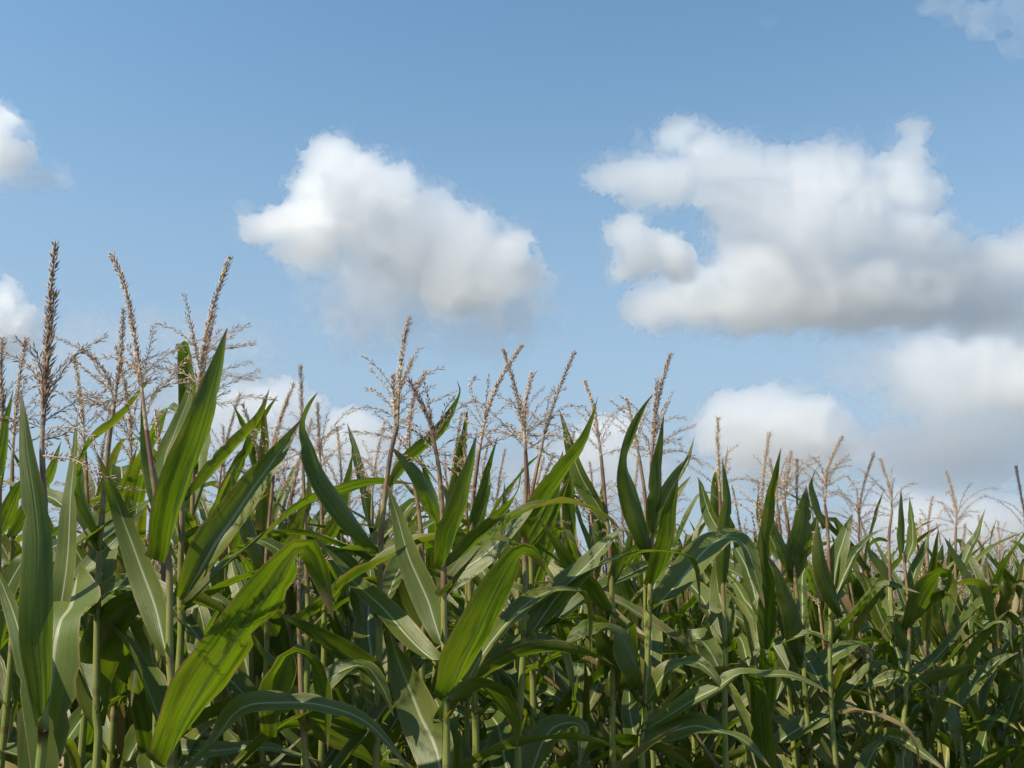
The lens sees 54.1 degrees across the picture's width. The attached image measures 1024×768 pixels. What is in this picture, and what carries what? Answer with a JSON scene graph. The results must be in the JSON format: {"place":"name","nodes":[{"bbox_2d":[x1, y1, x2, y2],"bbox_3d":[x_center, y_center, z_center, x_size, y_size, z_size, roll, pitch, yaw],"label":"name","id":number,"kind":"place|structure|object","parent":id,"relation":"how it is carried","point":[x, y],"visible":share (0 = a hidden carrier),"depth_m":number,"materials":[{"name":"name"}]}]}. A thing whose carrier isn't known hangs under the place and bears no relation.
{"place":"outdoors","nodes":[
{"label":"outdoors","id":0,"kind":"place"},
{"bbox_2d":[0,0,1023,598],"label":"sky","id":1,"kind":"structure","parent":0,"point":[816,207],"materials":[{"name":"blue"}]},
{"bbox_2d":[230,695,1021,765],"bbox_3d":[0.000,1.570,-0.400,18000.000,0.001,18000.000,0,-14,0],"label":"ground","id":2,"kind":"structure","parent":0,"point":[606,719],"depth_m":19.74,"materials":[{"name":"soil"}]},
{"bbox_2d":[0,463,18,726],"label":"maize plant","id":3,"kind":"object","parent":2,"relation":"on","point":[6,640],"visible":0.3,"depth_m":2.88,"materials":[{"name":"green plant"}]},
{"bbox_2d":[0,476,85,762],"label":"maize plant","id":4,"kind":"object","parent":2,"relation":"on","point":[4,654],"visible":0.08,"depth_m":3.73,"materials":[{"name":"green plant"}]},
{"bbox_2d":[0,239,118,767],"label":"maize plant","id":5,"kind":"object","parent":2,"relation":"on","point":[43,621],"visible":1,"depth_m":1.61,"materials":[{"name":"green plant"}]},
{"bbox_2d":[5,434,113,767],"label":"maize plant","id":6,"kind":"object","parent":2,"relation":"on","point":[74,718],"visible":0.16,"depth_m":3.28,"materials":[{"name":"green plant"}]},
{"bbox_2d":[0,336,148,767],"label":"maize plant","id":7,"kind":"object","parent":2,"relation":"on","point":[9,506],"visible":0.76,"depth_m":2.06,"materials":[{"name":"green plant"}]},
{"bbox_2d":[0,532,177,762],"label":"maize plant","id":8,"kind":"object","parent":2,"relation":"on","point":[104,756],"visible":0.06,"depth_m":3.88,"materials":[{"name":"green plant"}]},
{"bbox_2d":[64,410,139,767],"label":"maize plant","id":9,"kind":"object","parent":2,"relation":"on","point":[114,454],"visible":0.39,"depth_m":3.91,"materials":[{"name":"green plant"}]},
{"bbox_2d":[0,335,218,767],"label":"maize plant","id":10,"kind":"object","parent":2,"relation":"on","point":[7,557],"visible":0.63,"depth_m":2.28,"materials":[{"name":"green plant"}]},
{"bbox_2d":[0,358,223,767],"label":"maize plant","id":11,"kind":"object","parent":2,"relation":"on","point":[81,554],"visible":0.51,"depth_m":2.51,"materials":[{"name":"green plant"}]},
{"bbox_2d":[0,305,232,767],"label":"maize plant","id":12,"kind":"object","parent":2,"relation":"on","point":[101,643],"visible":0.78,"depth_m":2.15,"materials":[{"name":"green plant"}]},
{"bbox_2d":[79,419,154,767],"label":"maize plant","id":13,"kind":"object","parent":2,"relation":"on","point":[127,747],"visible":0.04,"depth_m":3.19,"materials":[{"name":"green plant"}]},
{"bbox_2d":[5,343,312,767],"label":"maize plant","id":14,"kind":"object","parent":2,"relation":"on","point":[131,499],"visible":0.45,"depth_m":2.45,"materials":[{"name":"green plant"}]},
{"bbox_2d":[77,313,254,767],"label":"maize plant","id":15,"kind":"object","parent":2,"relation":"on","point":[141,712],"visible":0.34,"depth_m":2.61,"materials":[{"name":"green plant"}]},
{"bbox_2d":[136,391,277,742],"bbox_3d":[-1.149,1.213,3.178,0.541,2.460,1.283,11,-18,-38],"label":"maize plant","id":16,"kind":"object","parent":2,"relation":"on","point":[238,462],"visible":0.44,"depth_m":3.34,"materials":[{"name":"green plant"}]},
{"bbox_2d":[184,425,255,767],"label":"maize plant","id":17,"kind":"object","parent":2,"relation":"on","point":[203,614],"visible":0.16,"depth_m":3.59,"materials":[{"name":"green plant"}]},
{"bbox_2d":[68,251,409,767],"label":"maize plant","id":18,"kind":"object","parent":2,"relation":"on","point":[199,679],"visible":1,"depth_m":1.75,"materials":[{"name":"green plant"}]},
{"bbox_2d":[120,381,386,767],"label":"maize plant","id":19,"kind":"object","parent":2,"relation":"on","point":[253,551],"visible":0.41,"depth_m":2.68,"materials":[{"name":"green plant"}]},
{"bbox_2d":[111,256,411,767],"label":"maize plant","id":20,"kind":"object","parent":2,"relation":"on","point":[217,530],"visible":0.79,"depth_m":2.03,"materials":[{"name":"green plant"}]},
{"bbox_2d":[107,406,440,767],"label":"maize plant","id":21,"kind":"object","parent":2,"relation":"on","point":[137,632],"visible":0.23,"depth_m":2.23,"materials":[{"name":"green plant"}]},
{"bbox_2d":[227,588,339,740],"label":"maize plant","id":22,"kind":"object","parent":2,"relation":"on","point":[312,651],"visible":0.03,"depth_m":4.27,"materials":[{"name":"green plant"}]},
{"bbox_2d":[197,417,376,766],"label":"maize plant","id":23,"kind":"object","parent":2,"relation":"on","point":[283,637],"visible":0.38,"depth_m":2.89,"materials":[{"name":"green plant"}]},
{"bbox_2d":[204,456,402,766],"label":"maize plant","id":24,"kind":"object","parent":2,"relation":"on","point":[215,483],"visible":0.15,"depth_m":3.81,"materials":[{"name":"green plant"}]},
{"bbox_2d":[223,398,395,767],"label":"maize plant","id":25,"kind":"object","parent":2,"relation":"on","point":[250,668],"visible":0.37,"depth_m":2.83,"materials":[{"name":"green plant"}]},
{"bbox_2d":[229,399,413,767],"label":"maize plant","id":26,"kind":"object","parent":2,"relation":"on","point":[241,725],"visible":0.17,"depth_m":3.46,"materials":[{"name":"green plant"}]},
{"bbox_2d":[122,531,553,767],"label":"maize plant","id":27,"kind":"object","parent":2,"relation":"on","point":[280,675],"visible":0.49,"depth_m":1.99,"materials":[{"name":"green plant"}]},
{"bbox_2d":[186,399,520,767],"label":"maize plant","id":28,"kind":"object","parent":2,"relation":"on","point":[240,682],"visible":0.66,"depth_m":2.61,"materials":[{"name":"green plant"}]},
{"bbox_2d":[247,365,470,767],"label":"maize plant","id":29,"kind":"object","parent":2,"relation":"on","point":[331,530],"visible":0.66,"depth_m":2.59,"materials":[{"name":"green plant"}]},
{"bbox_2d":[229,425,489,767],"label":"maize plant","id":30,"kind":"object","parent":2,"relation":"on","point":[391,721],"visible":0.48,"depth_m":2.99,"materials":[{"name":"green plant"}]},
{"bbox_2d":[266,476,463,755],"bbox_3d":[-0.766,1.537,4.389,1.268,2.432,0.535,14,-20,-43],"label":"maize plant","id":31,"kind":"object","parent":2,"relation":"on","point":[312,599],"visible":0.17,"depth_m":4.63,"materials":[{"name":"green plant"}]},
{"bbox_2d":[347,443,423,767],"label":"maize plant","id":32,"kind":"object","parent":2,"relation":"on","point":[395,735],"visible":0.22,"depth_m":3.98,"materials":[{"name":"green plant"}]},
{"bbox_2d":[302,420,505,767],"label":"maize plant","id":33,"kind":"object","parent":2,"relation":"on","point":[368,506],"visible":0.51,"depth_m":3.92,"materials":[{"name":"green plant"}]},
{"bbox_2d":[214,369,612,767],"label":"maize plant","id":34,"kind":"object","parent":2,"relation":"on","point":[488,554],"visible":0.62,"depth_m":2.26,"materials":[{"name":"green plant"}]},
{"bbox_2d":[228,315,629,767],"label":"maize plant","id":35,"kind":"object","parent":2,"relation":"on","point":[368,644],"visible":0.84,"depth_m":2.10,"materials":[{"name":"green plant"}]},
{"bbox_2d":[395,448,486,766],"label":"maize plant","id":36,"kind":"object","parent":2,"relation":"on","point":[483,745],"visible":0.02,"depth_m":3.19,"materials":[{"name":"green plant"}]},
{"bbox_2d":[409,411,492,691],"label":"maize plant","id":37,"kind":"object","parent":2,"relation":"on","point":[430,683],"visible":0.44,"depth_m":2.99,"materials":[{"name":"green plant"}]},
{"bbox_2d":[307,343,596,767],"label":"maize plant","id":38,"kind":"object","parent":2,"relation":"on","point":[478,500],"visible":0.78,"depth_m":2.41,"materials":[{"name":"green plant"}]},
{"bbox_2d":[313,409,607,767],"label":"maize plant","id":39,"kind":"object","parent":2,"relation":"on","point":[575,616],"visible":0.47,"depth_m":2.90,"materials":[{"name":"green plant"}]},
{"bbox_2d":[313,376,622,767],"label":"maize plant","id":40,"kind":"object","parent":2,"relation":"on","point":[481,628],"visible":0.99,"depth_m":1.98,"materials":[{"name":"green plant"}]},
{"bbox_2d":[449,447,523,763],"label":"maize plant","id":41,"kind":"object","parent":2,"relation":"on","point":[458,599],"visible":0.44,"depth_m":4.15,"materials":[{"name":"green plant"}]},
{"bbox_2d":[375,434,597,767],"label":"maize plant","id":42,"kind":"object","parent":2,"relation":"on","point":[486,764],"visible":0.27,"depth_m":4.21,"materials":[{"name":"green plant"}]},
{"bbox_2d":[1,515,1023,732],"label":"maize field","id":43,"kind":"structure","parent":2,"relation":"on","point":[1015,561],"depth_m":7.76,"materials":[{"name":"green plant"}]},
{"bbox_2d":[452,565,585,759],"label":"maize plant","id":44,"kind":"object","parent":2,"relation":"on","point":[550,691],"visible":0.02,"depth_m":4.04,"materials":[{"name":"green plant"}]},
{"bbox_2d":[468,453,570,767],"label":"maize plant","id":45,"kind":"object","parent":2,"relation":"on","point":[543,539],"visible":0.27,"depth_m":3.30,"materials":[{"name":"green plant"}]},
{"bbox_2d":[383,349,692,767],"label":"maize plant","id":46,"kind":"object","parent":2,"relation":"on","point":[537,532],"visible":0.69,"depth_m":2.55,"materials":[{"name":"green plant"}]},
{"bbox_2d":[404,346,675,767],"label":"maize plant","id":47,"kind":"object","parent":2,"relation":"on","point":[572,604],"visible":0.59,"depth_m":2.64,"materials":[{"name":"green plant"}]},
{"bbox_2d":[387,456,700,764],"bbox_3d":[0.028,1.337,3.290,1.379,2.276,0.608,-2,-14,8],"label":"maize plant","id":48,"kind":"object","parent":2,"relation":"on","point":[563,705],"visible":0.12,"depth_m":3.36,"materials":[{"name":"green plant"}]},
{"bbox_2d":[539,553,553,765],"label":"maize plant","id":49,"kind":"object","parent":2,"relation":"on","point":[542,655],"visible":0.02,"depth_m":5.14,"materials":[{"name":"green plant"}]},
{"bbox_2d":[551,494,580,762],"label":"maize plant","id":50,"kind":"object","parent":2,"relation":"on","point":[558,745],"visible":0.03,"depth_m":4.33,"materials":[{"name":"green plant"}]},
{"bbox_2d":[540,431,605,767],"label":"maize plant","id":51,"kind":"object","parent":2,"relation":"on","point":[583,700],"visible":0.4,"depth_m":3.29,"materials":[{"name":"green plant"}]},
{"bbox_2d":[447,371,701,767],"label":"maize plant","id":52,"kind":"object","parent":2,"relation":"on","point":[577,573],"visible":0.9,"depth_m":2.32,"materials":[{"name":"green plant"}]},
{"bbox_2d":[575,462,614,767],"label":"maize plant","id":53,"kind":"object","parent":2,"relation":"on","point":[595,753],"visible":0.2,"depth_m":4.52,"materials":[{"name":"green plant"}]},
{"bbox_2d":[528,395,682,767],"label":"maize plant","id":54,"kind":"object","parent":2,"relation":"on","point":[656,647],"visible":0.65,"depth_m":2.91,"materials":[{"name":"green plant"}]},
{"bbox_2d":[540,554,674,767],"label":"maize plant","id":55,"kind":"object","parent":2,"relation":"on","point":[545,702],"visible":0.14,"depth_m":4.50,"materials":[{"name":"green plant"}]},
{"bbox_2d":[600,502,641,762],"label":"maize plant","id":56,"kind":"object","parent":2,"relation":"on","point":[628,542],"visible":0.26,"depth_m":4.76,"materials":[{"name":"green plant"}]},
{"bbox_2d":[542,464,700,767],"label":"maize plant","id":57,"kind":"object","parent":2,"relation":"on","point":[552,573],"visible":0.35,"depth_m":3.58,"materials":[{"name":"green plant"}]},
{"bbox_2d":[509,379,766,767],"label":"maize plant","id":58,"kind":"object","parent":2,"relation":"on","point":[615,681],"visible":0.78,"depth_m":2.56,"materials":[{"name":"green plant"}]},
{"bbox_2d":[606,512,698,765],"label":"maize plant","id":59,"kind":"object","parent":2,"relation":"on","point":[639,579],"visible":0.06,"depth_m":5.81,"materials":[{"name":"green plant"}]},
{"bbox_2d":[478,351,829,767],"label":"maize plant","id":60,"kind":"object","parent":2,"relation":"on","point":[678,578],"visible":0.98,"depth_m":2.54,"materials":[{"name":"green plant"}]},
{"bbox_2d":[642,539,682,767],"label":"maize plant","id":61,"kind":"object","parent":2,"relation":"on","point":[673,656],"visible":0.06,"depth_m":4.88,"materials":[{"name":"green plant"}]},
{"bbox_2d":[582,474,747,767],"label":"maize plant","id":62,"kind":"object","parent":2,"relation":"on","point":[710,742],"visible":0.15,"depth_m":3.76,"materials":[{"name":"green plant"}]},
{"bbox_2d":[536,455,795,767],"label":"maize plant","id":63,"kind":"object","parent":2,"relation":"on","point":[626,589],"visible":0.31,"depth_m":3.76,"materials":[{"name":"green plant"}]},
{"bbox_2d":[580,416,757,767],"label":"maize plant","id":64,"kind":"object","parent":2,"relation":"on","point":[717,607],"visible":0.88,"depth_m":2.86,"materials":[{"name":"green plant"}]},
{"bbox_2d":[640,522,705,765],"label":"maize plant","id":65,"kind":"object","parent":2,"relation":"on","point":[680,632],"visible":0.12,"depth_m":5.76,"materials":[{"name":"green plant"}]},
{"bbox_2d":[607,515,744,762],"bbox_3d":[0.680,1.522,3.872,1.402,2.204,0.384,6,-15,-22],"label":"maize plant","id":66,"kind":"object","parent":2,"relation":"on","point":[687,756],"visible":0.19,"depth_m":3.93,"materials":[{"name":"green plant"}]},
{"bbox_2d":[675,529,698,714],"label":"maize plant","id":67,"kind":"object","parent":2,"relation":"on","point":[679,675],"visible":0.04,"depth_m":5.98,"materials":[{"name":"green plant"}]},
{"bbox_2d":[678,448,747,767],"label":"maize plant","id":68,"kind":"object","parent":2,"relation":"on","point":[741,762],"visible":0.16,"depth_m":4.02,"materials":[{"name":"green plant"}]},
{"bbox_2d":[689,520,753,749],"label":"maize plant","id":69,"kind":"object","parent":2,"relation":"on","point":[709,571],"visible":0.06,"depth_m":5.12,"materials":[{"name":"green plant"}]},
{"bbox_2d":[662,483,792,734],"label":"maize plant","id":70,"kind":"object","parent":2,"relation":"on","point":[780,691],"visible":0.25,"depth_m":4.19,"materials":[{"name":"green plant"}]},
{"bbox_2d":[679,573,785,759],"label":"maize plant","id":71,"kind":"object","parent":2,"relation":"on","point":[683,624],"visible":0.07,"depth_m":5.05,"materials":[{"name":"green plant"}]},
{"bbox_2d":[706,431,798,767],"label":"maize plant","id":72,"kind":"object","parent":2,"relation":"on","point":[756,724],"visible":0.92,"depth_m":3.02,"materials":[{"name":"green plant"}]},
{"bbox_2d":[677,453,873,767],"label":"maize plant","id":73,"kind":"object","parent":2,"relation":"on","point":[795,744],"visible":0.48,"depth_m":3.54,"materials":[{"name":"green plant"}]},
{"bbox_2d":[690,507,864,762],"bbox_3d":[1.218,1.626,4.302,0.778,2.215,1.005,-13,-19,42],"label":"maize plant","id":74,"kind":"object","parent":2,"relation":"on","point":[801,711],"visible":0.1,"depth_m":4.44,"materials":[{"name":"green plant"}]},
{"bbox_2d":[701,548,870,767],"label":"maize plant","id":75,"kind":"object","parent":2,"relation":"on","point":[786,746],"visible":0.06,"depth_m":4.15,"materials":[{"name":"green plant"}]},
{"bbox_2d":[734,489,844,764],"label":"maize plant","id":76,"kind":"object","parent":2,"relation":"on","point":[811,637],"visible":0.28,"depth_m":5.51,"materials":[{"name":"green plant"}]},
{"bbox_2d":[682,457,928,760],"bbox_3d":[1.057,1.387,3.462,0.915,2.263,0.288,0,-14,0],"label":"maize plant","id":77,"kind":"object","parent":2,"relation":"on","point":[778,710],"visible":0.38,"depth_m":3.59,"materials":[{"name":"green plant"}]},
{"bbox_2d":[770,485,858,767],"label":"maize plant","id":78,"kind":"object","parent":2,"relation":"on","point":[814,618],"visible":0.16,"depth_m":4.30,"materials":[{"name":"green plant"}]},
{"bbox_2d":[713,434,918,767],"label":"maize plant","id":79,"kind":"object","parent":2,"relation":"on","point":[832,571],"visible":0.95,"depth_m":3.05,"materials":[{"name":"green plant"}]},
{"bbox_2d":[727,451,935,767],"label":"maize plant","id":80,"kind":"object","parent":2,"relation":"on","point":[793,553],"visible":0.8,"depth_m":3.15,"materials":[{"name":"green plant"}]},
{"bbox_2d":[785,542,883,767],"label":"maize plant","id":81,"kind":"object","parent":2,"relation":"on","point":[837,723],"visible":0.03,"depth_m":4.42,"materials":[{"name":"green plant"}]},
{"bbox_2d":[766,451,933,741],"bbox_3d":[1.406,1.392,3.631,0.821,2.337,1.060,-5,-15,17],"label":"maize plant","id":82,"kind":"object","parent":2,"relation":"on","point":[866,626],"visible":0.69,"depth_m":3.84,"materials":[{"name":"green plant"}]},
{"bbox_2d":[840,523,885,752],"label":"maize plant","id":83,"kind":"object","parent":2,"relation":"on","point":[848,594],"visible":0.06,"depth_m":5.89,"materials":[{"name":"green plant"}]},
{"bbox_2d":[777,531,949,767],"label":"maize plant","id":84,"kind":"object","parent":2,"relation":"on","point":[899,736],"visible":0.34,"depth_m":3.30,"materials":[{"name":"green plant"}]},
{"bbox_2d":[775,491,1000,767],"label":"maize plant","id":85,"kind":"object","parent":2,"relation":"on","point":[917,604],"visible":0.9,"depth_m":3.32,"materials":[{"name":"green plant"}]},
{"bbox_2d":[848,457,930,767],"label":"maize plant","id":86,"kind":"object","parent":2,"relation":"on","point":[881,611],"visible":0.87,"depth_m":3.45,"materials":[{"name":"green plant"}]},
{"bbox_2d":[777,518,1023,767],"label":"maize plant","id":87,"kind":"object","parent":2,"relation":"on","point":[954,685],"visible":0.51,"depth_m":3.48,"materials":[{"name":"green plant"}]},
{"bbox_2d":[839,525,962,767],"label":"maize plant","id":88,"kind":"object","parent":2,"relation":"on","point":[861,726],"visible":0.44,"depth_m":3.46,"materials":[{"name":"green plant"}]},
{"bbox_2d":[814,561,991,765],"bbox_3d":[1.919,1.842,4.675,1.318,1.981,0.582,-1,-14,4],"label":"maize plant","id":89,"kind":"object","parent":2,"relation":"on","point":[851,729],"visible":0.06,"depth_m":4.74,"materials":[{"name":"green plant"}]},
{"bbox_2d":[816,488,1000,767],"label":"maize plant","id":90,"kind":"object","parent":2,"relation":"on","point":[856,697],"visible":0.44,"depth_m":4.69,"materials":[{"name":"green plant"}]},
{"bbox_2d":[849,517,975,740],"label":"maize plant","id":91,"kind":"object","parent":2,"relation":"on","point":[899,616],"visible":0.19,"depth_m":4.90,"materials":[{"name":"green plant"}]},
{"bbox_2d":[843,523,1014,767],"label":"maize plant","id":92,"kind":"object","parent":2,"relation":"on","point":[934,748],"visible":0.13,"depth_m":4.93,"materials":[{"name":"green plant"}]},
{"bbox_2d":[851,470,1020,767],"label":"maize plant","id":93,"kind":"object","parent":2,"relation":"on","point":[977,679],"visible":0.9,"depth_m":3.71,"materials":[{"name":"green plant"}]},
{"bbox_2d":[858,496,1022,767],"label":"maize plant","id":94,"kind":"object","parent":2,"relation":"on","point":[943,752],"visible":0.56,"depth_m":4.26,"materials":[{"name":"green plant"}]},
{"bbox_2d":[867,534,1023,767],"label":"maize plant","id":95,"kind":"object","parent":2,"relation":"on","point":[937,623],"visible":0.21,"depth_m":3.76,"materials":[{"name":"green plant"}]},
{"bbox_2d":[929,523,968,764],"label":"maize plant","id":96,"kind":"object","parent":2,"relation":"on","point":[949,558],"visible":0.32,"depth_m":5.02,"materials":[{"name":"green plant"}]},
{"bbox_2d":[894,465,1023,741],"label":"maize plant","id":97,"kind":"object","parent":2,"relation":"on","point":[1016,692],"visible":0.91,"depth_m":3.92,"materials":[{"name":"green plant"}]},
{"bbox_2d":[904,520,1023,766],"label":"maize plant","id":98,"kind":"object","parent":2,"relation":"on","point":[999,593],"visible":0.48,"depth_m":4.54,"materials":[{"name":"green plant"}]},
{"bbox_2d":[910,533,1023,767],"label":"maize plant","id":99,"kind":"object","parent":2,"relation":"on","point":[1002,676],"visible":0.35,"depth_m":3.91,"materials":[{"name":"green plant"}]},
{"bbox_2d":[917,514,1022,748],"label":"maize plant","id":100,"kind":"object","parent":2,"relation":"on","point":[991,701],"visible":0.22,"depth_m":5.56,"materials":[{"name":"green plant"}]},
{"bbox_2d":[918,523,1023,767],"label":"maize plant","id":101,"kind":"object","parent":2,"relation":"on","point":[977,708],"visible":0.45,"depth_m":3.86,"materials":[{"name":"green plant"}]},
{"bbox_2d":[963,529,1023,732],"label":"maize plant","id":102,"kind":"object","parent":2,"relation":"on","point":[982,606],"visible":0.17,"depth_m":4.32,"materials":[{"name":"green plant"}]},
{"bbox_2d":[965,574,1023,763],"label":"maize plant","id":103,"kind":"object","parent":2,"relation":"on","point":[1019,733],"visible":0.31,"depth_m":4.03,"materials":[{"name":"green plant"}]},
{"bbox_2d":[975,572,1023,767],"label":"maize plant","id":104,"kind":"object","parent":2,"relation":"on","point":[1015,741],"visible":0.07,"depth_m":4.35,"materials":[{"name":"green plant"}]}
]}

